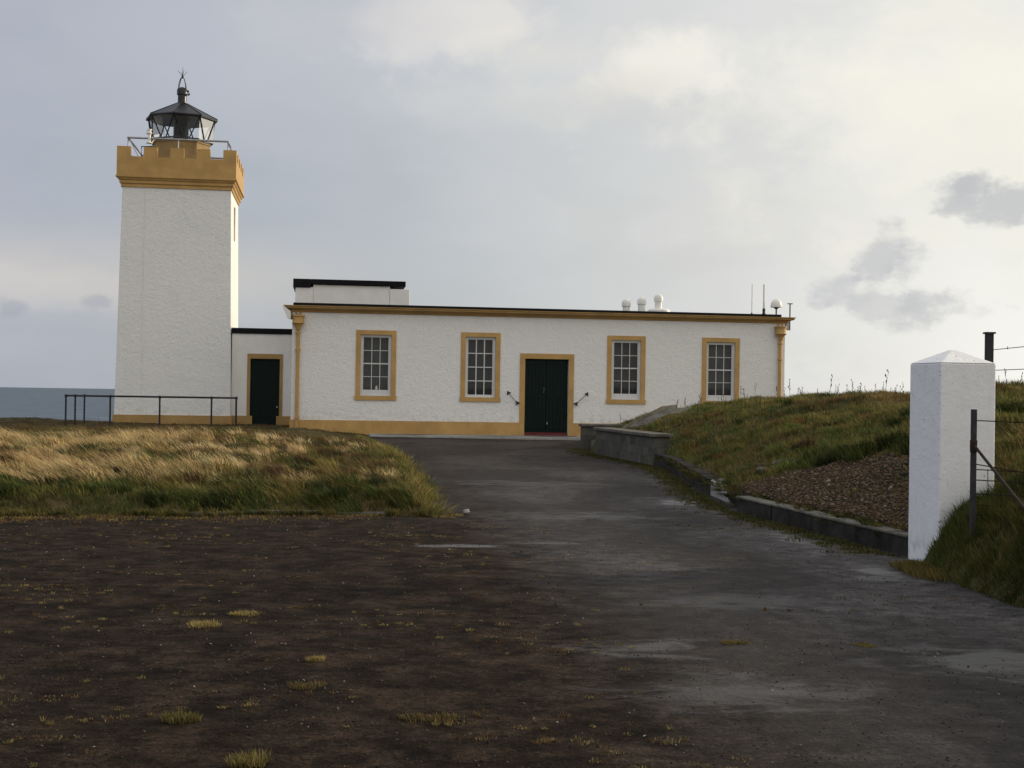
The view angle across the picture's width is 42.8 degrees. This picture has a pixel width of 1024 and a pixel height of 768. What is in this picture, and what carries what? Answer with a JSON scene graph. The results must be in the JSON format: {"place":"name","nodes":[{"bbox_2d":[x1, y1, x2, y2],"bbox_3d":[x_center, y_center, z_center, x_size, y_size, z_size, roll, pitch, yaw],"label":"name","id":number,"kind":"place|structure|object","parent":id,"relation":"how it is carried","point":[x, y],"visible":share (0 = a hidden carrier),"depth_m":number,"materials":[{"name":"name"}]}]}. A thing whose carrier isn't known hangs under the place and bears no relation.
{"place":"outdoors","nodes":[
{"label":"outdoors","id":0,"kind":"place"},
{"bbox_2d":[0,387,114,420],"bbox_3d":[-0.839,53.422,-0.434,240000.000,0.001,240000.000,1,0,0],"label":"sea","id":1,"kind":"structure","parent":0,"point":[45,403],"depth_m":4345.27,"materials":[{"name":"liquid"}]},
{"bbox_2d":[368,434,579,437],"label":"pavement","id":2,"kind":"structure","parent":0,"point":[472,435],"depth_m":43.75,"materials":[{"name":"grey concrete"}]},
{"bbox_2d":[0,437,1023,767],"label":"yard","id":3,"kind":"structure","parent":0,"point":[520,489],"depth_m":7.61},
{"bbox_2d":[159,707,203,724],"bbox_3d":[-1.435,1.427,5.628,0.169,0.054,0.174,1,-1,-37],"label":"grass tuft","id":4,"kind":"object","parent":3,"relation":"on","point":[178,717],"visible":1,"depth_m":5.60,"materials":[{"name":"green plant"}]},
{"bbox_2d":[186,619,221,627],"bbox_3d":[-1.877,1.449,7.929,0.218,0.032,0.244,1,-1,-24],"label":"grass tuft","id":5,"kind":"object","parent":3,"relation":"on","point":[203,624],"visible":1,"depth_m":7.90,"materials":[{"name":"beige plant"}]},
{"bbox_2d":[227,609,259,616],"bbox_3d":[-1.708,1.458,8.337,0.221,0.027,0.203,1,0,0],"label":"grass tuft","id":6,"kind":"object","parent":3,"relation":"on","point":[242,613],"visible":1,"depth_m":8.31,"materials":[{"name":"yellow plant"}]},
{"bbox_2d":[226,747,271,767],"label":"grass tuft","id":7,"kind":"object","parent":3,"relation":"on","point":[252,760],"visible":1,"depth_m":4.99,"materials":[{"name":"plant"}]},
{"bbox_2d":[286,679,327,689],"bbox_3d":[-0.998,1.454,6.329,0.220,0.023,0.196,1,0,0],"label":"grass tuft","id":8,"kind":"object","parent":3,"relation":"on","point":[299,685],"visible":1,"depth_m":6.33,"materials":[{"name":"brown plant"}]},
{"bbox_2d":[305,654,326,661],"bbox_3d":[-1.044,1.454,6.936,0.127,0.032,0.110,1,0,0],"label":"grass tuft","id":9,"kind":"object","parent":3,"relation":"on","point":[317,658],"visible":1,"depth_m":6.92,"materials":[{"name":"plant"}]},
{"bbox_2d":[395,711,464,724],"bbox_3d":[-0.361,1.459,5.727,0.316,0.024,0.204,1,0,0],"label":"grass tuft","id":10,"kind":"object","parent":3,"relation":"on","point":[439,718],"visible":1,"depth_m":5.72,"materials":[{"name":"plant"}]},
{"bbox_2d":[0,448,959,767],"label":"yard weeds","id":11,"kind":"object","parent":3,"relation":"on","point":[678,486],"visible":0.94,"depth_m":13.27,"materials":[{"name":"green plant"}]},
{"bbox_2d":[0,515,1023,767],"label":"yard grit","id":12,"kind":"object","parent":3,"relation":"on","point":[356,649],"visible":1,"depth_m":7.43,"materials":[{"name":"gravel"}]},
{"bbox_2d":[720,638,750,644],"bbox_3d":[1.298,1.502,7.617,0.181,0.021,0.146,1,0,0],"label":"grass tuft","id":13,"kind":"object","parent":3,"relation":"on","point":[731,641],"visible":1,"depth_m":7.60,"materials":[{"name":"brown plant"}]},
{"bbox_2d":[727,490,744,505],"bbox_3d":[3.022,1.510,17.209,0.292,0.174,0.632,-2,12,-11],"label":"concrete lump","id":14,"kind":"object","parent":3,"relation":"on","point":[732,500],"visible":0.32,"depth_m":17.18,"materials":[{"name":"grey concrete"}]},
{"bbox_2d":[850,641,875,647],"bbox_3d":[2.041,1.514,7.588,0.149,0.020,0.142,1,0,0],"label":"grass tuft","id":15,"kind":"object","parent":3,"relation":"on","point":[864,645],"visible":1,"depth_m":7.58,"materials":[{"name":"plant"}]},
{"bbox_2d":[0,383,1023,607],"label":"ground","id":16,"kind":"structure","parent":0,"point":[54,502],"depth_m":15.30,"materials":[{"name":"plant"}]},
{"bbox_2d":[64,394,237,426],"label":"pipe railing","id":17,"kind":"object","parent":16,"relation":"on","point":[111,396],"visible":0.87,"depth_m":43.30,"materials":[{"name":"black metal"}]},
{"bbox_2d":[112,70,243,424],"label":"lighthouse tower","id":18,"kind":"structure","parent":16,"relation":"on","point":[182,198],"depth_m":48.07,"materials":[{"name":"paint"}]},
{"bbox_2d":[0,415,463,516],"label":"bank grass","id":19,"kind":"structure","parent":16,"relation":"on","point":[83,465],"depth_m":17.14,"materials":[{"name":"plant"}]},
{"bbox_2d":[231,328,291,424],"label":"link building","id":20,"kind":"structure","parent":16,"relation":"on","point":[261,374],"depth_m":48.67,"materials":[{"name":"paint"}]},
{"bbox_2d":[250,359,279,424],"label":"door","id":21,"kind":"structure","parent":20,"relation":"in","point":[265,373],"depth_m":48.74,"materials":[{"name":"green paint"}]},
{"bbox_2d":[175,510,386,514],"bbox_3d":[-2.702,1.536,15.116,2.500,0.150,0.120,1,0,-10],"label":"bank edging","id":22,"kind":"object","parent":16,"relation":"on","point":[191,513],"visible":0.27,"depth_m":15.13,"materials":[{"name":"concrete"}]},
{"bbox_2d":[370,435,579,439],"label":"kerb","id":23,"kind":"structure","parent":16,"relation":"on","point":[545,438],"depth_m":42.54,"materials":[{"name":"concrete"}]},
{"bbox_2d":[283,278,795,435],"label":"keepers building","id":24,"kind":"structure","parent":16,"relation":"on","point":[376,357],"depth_m":45.03,"materials":[{"name":"paint"}]},
{"bbox_2d":[354,330,396,399],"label":"window","id":25,"kind":"structure","parent":24,"relation":"in","point":[375,358],"depth_m":44.42,"materials":[{"name":"paint"}]},
{"bbox_2d":[459,332,500,401],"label":"window","id":26,"kind":"structure","parent":24,"relation":"in","point":[480,376],"depth_m":44.92,"materials":[{"name":"paint"}]},
{"bbox_2d":[524,359,545,431],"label":"door leaf","id":27,"kind":"structure","parent":24,"relation":"in","point":[535,369],"depth_m":45.18,"materials":[{"name":"green paint"}]},
{"bbox_2d":[545,359,567,432],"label":"door leaf","id":28,"kind":"structure","parent":24,"relation":"in","point":[556,370],"depth_m":45.29,"materials":[{"name":"green paint"}]},
{"bbox_2d":[606,335,645,403],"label":"window","id":29,"kind":"structure","parent":24,"relation":"in","point":[623,353],"depth_m":45.62,"materials":[{"name":"paint"}]},
{"bbox_2d":[701,338,739,403],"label":"window","id":30,"kind":"structure","parent":24,"relation":"in","point":[718,375],"depth_m":46.11,"materials":[{"name":"paint"}]},
{"bbox_2d":[762,284,764,313],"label":"whip aerial","id":31,"kind":"object","parent":24,"relation":"on","point":[763,310],"visible":1,"depth_m":46.55,"materials":[{"name":"black paint"}]},
{"bbox_2d":[770,299,781,313],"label":"dome antenna","id":32,"kind":"object","parent":24,"relation":"on","point":[776,304],"visible":1,"depth_m":46.52,"materials":[{"name":"white plastic"}]},
{"bbox_2d":[785,303,792,329],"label":"antenna mast","id":33,"kind":"object","parent":24,"relation":"attached to","point":[788,326],"visible":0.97,"depth_m":46.44,"materials":[{"name":"metal"}]},
{"bbox_2d":[578,424,625,449],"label":"block wall","id":34,"kind":"structure","parent":16,"relation":"on","point":[587,436],"depth_m":34.71,"materials":[{"name":"concrete"}]},
{"bbox_2d":[593,427,672,465],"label":"block wall","id":35,"kind":"structure","parent":16,"relation":"on","point":[639,446],"depth_m":28.57,"materials":[{"name":"concrete"}]},
{"bbox_2d":[622,405,689,428],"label":"concrete slab","id":36,"kind":"structure","parent":16,"relation":"on","point":[657,413],"depth_m":33.13,"materials":[{"name":"grey concrete"}]},
{"bbox_2d":[655,454,719,494],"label":"retaining kerb","id":37,"kind":"structure","parent":16,"relation":"on","point":[661,463],"depth_m":22.83,"materials":[{"name":"concrete"}]},
{"bbox_2d":[710,478,729,501],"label":"drain slab","id":38,"kind":"structure","parent":16,"relation":"on","point":[724,498],"depth_m":18.62,"materials":[{"name":"concrete"}]},
{"bbox_2d":[616,378,1023,536],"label":"mound grass","id":39,"kind":"structure","parent":16,"relation":"on","point":[868,436],"depth_m":20.38,"materials":[{"name":"green plant"}]},
{"bbox_2d":[736,496,907,556],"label":"retaining kerb","id":40,"kind":"structure","parent":16,"relation":"on","point":[889,539],"depth_m":13.66,"materials":[{"name":"concrete"}]},
{"bbox_2d":[908,350,995,560],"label":"gate pillar","id":41,"kind":"structure","parent":16,"relation":"on","point":[950,390],"depth_m":11.38,"materials":[{"name":"white paint"}]},
{"bbox_2d":[886,468,1023,607],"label":"verge grass","id":42,"kind":"structure","parent":16,"relation":"on","point":[1013,514],"depth_m":10.37,"materials":[{"name":"green plant"}]},
{"bbox_2d":[969,409,1023,540],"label":"wire fence","id":43,"kind":"object","parent":16,"relation":"on","point":[974,449],"visible":0.79,"depth_m":10.52,"materials":[{"name":"metal"}]},
{"bbox_2d":[983,332,1023,370],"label":"wire fence","id":44,"kind":"object","parent":16,"relation":"on","point":[989,347],"visible":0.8,"depth_m":13.97,"materials":[{"name":"metal"}]},
{"bbox_2d":[0,0,1023,396],"label":"sky","id":45,"kind":"structure","parent":0,"point":[859,162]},
{"bbox_2d":[735,452,908,528],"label":"gravel","id":46,"kind":"structure","parent":0,"point":[884,468],"depth_m":14.98,"materials":[{"name":"gravel"}]}
]}

